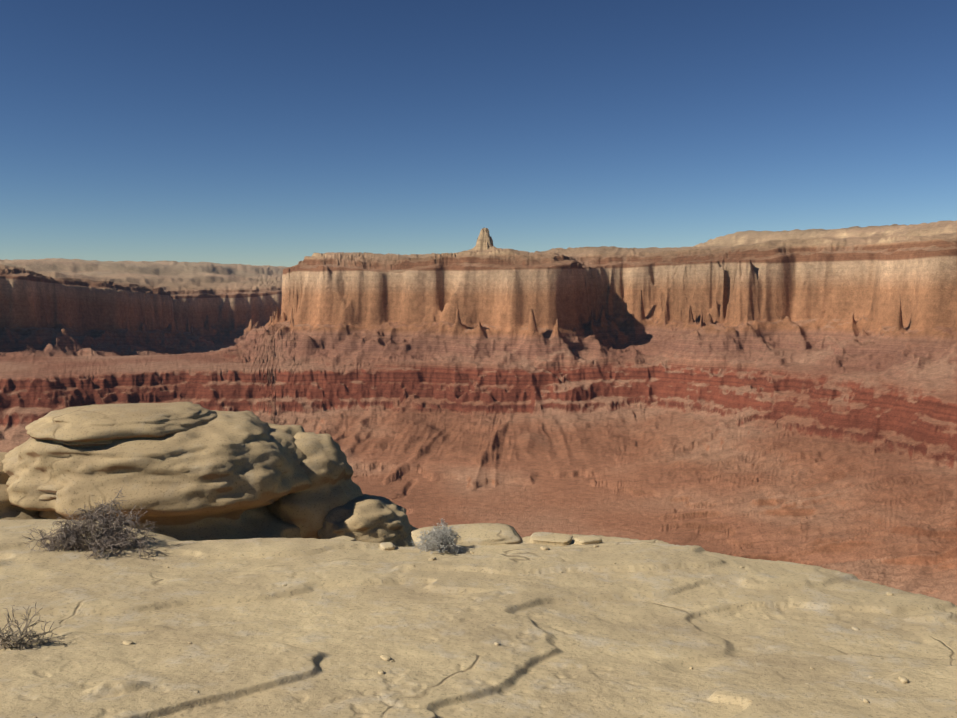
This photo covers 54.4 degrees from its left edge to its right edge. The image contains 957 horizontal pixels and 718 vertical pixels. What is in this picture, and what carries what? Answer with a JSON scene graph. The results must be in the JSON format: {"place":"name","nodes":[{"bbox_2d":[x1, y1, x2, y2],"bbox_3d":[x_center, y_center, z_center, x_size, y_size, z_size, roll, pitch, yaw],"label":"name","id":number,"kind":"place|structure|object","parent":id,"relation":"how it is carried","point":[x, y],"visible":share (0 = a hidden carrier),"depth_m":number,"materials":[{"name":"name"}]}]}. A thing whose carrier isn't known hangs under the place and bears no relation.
{"place":"outdoors","nodes":[
{"label":"outdoors","id":0,"kind":"place"},
{"bbox_2d":[0,220,956,605],"bbox_3d":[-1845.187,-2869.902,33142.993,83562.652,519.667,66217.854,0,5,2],"label":"canyon ground","id":1,"kind":"structure","parent":0,"point":[778,396],"depth_m":1627.30,"materials":[{"name":"brown stone"}]},
{"bbox_2d":[0,519,956,717],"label":"ground slab","id":2,"kind":"structure","parent":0,"point":[585,634],"depth_m":4.72,"materials":[{"name":"stone"}]},
{"bbox_2d":[0,603,64,649],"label":"dry shrub","id":3,"kind":"object","parent":2,"relation":"on","point":[5,641],"visible":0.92,"depth_m":4.19,"materials":[{"name":"brown plant"}]},
{"bbox_2d":[22,488,158,559],"bbox_3d":[-2.620,1.292,6.435,0.910,0.722,0.772,0,5,2],"label":"dry shrub","id":4,"kind":"object","parent":2,"relation":"on","point":[110,536],"visible":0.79,"depth_m":6.35,"materials":[{"name":"grey plant"}]},
{"bbox_2d":[0,402,417,546],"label":"boulder","id":5,"kind":"object","parent":2,"relation":"on","point":[185,471],"visible":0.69,"depth_m":10.54,"materials":[{"name":"beige stone"}]},
{"bbox_2d":[412,517,464,554],"bbox_3d":[-0.246,1.328,6.667,0.379,0.364,0.466,-2,5,-23],"label":"shrub","id":6,"kind":"object","parent":2,"relation":"on","point":[441,540],"visible":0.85,"depth_m":6.62,"materials":[{"name":"grey plant"}]},
{"bbox_2d":[25,523,907,717],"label":"loose rocks","id":7,"kind":"object","parent":2,"relation":"on","point":[485,534],"visible":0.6,"depth_m":7.02,"materials":[{"name":"stone"}]},
{"bbox_2d":[0,0,956,266],"label":"sky","id":8,"kind":"structure","parent":0,"point":[251,132],"materials":[{"name":"blue"}]}
]}

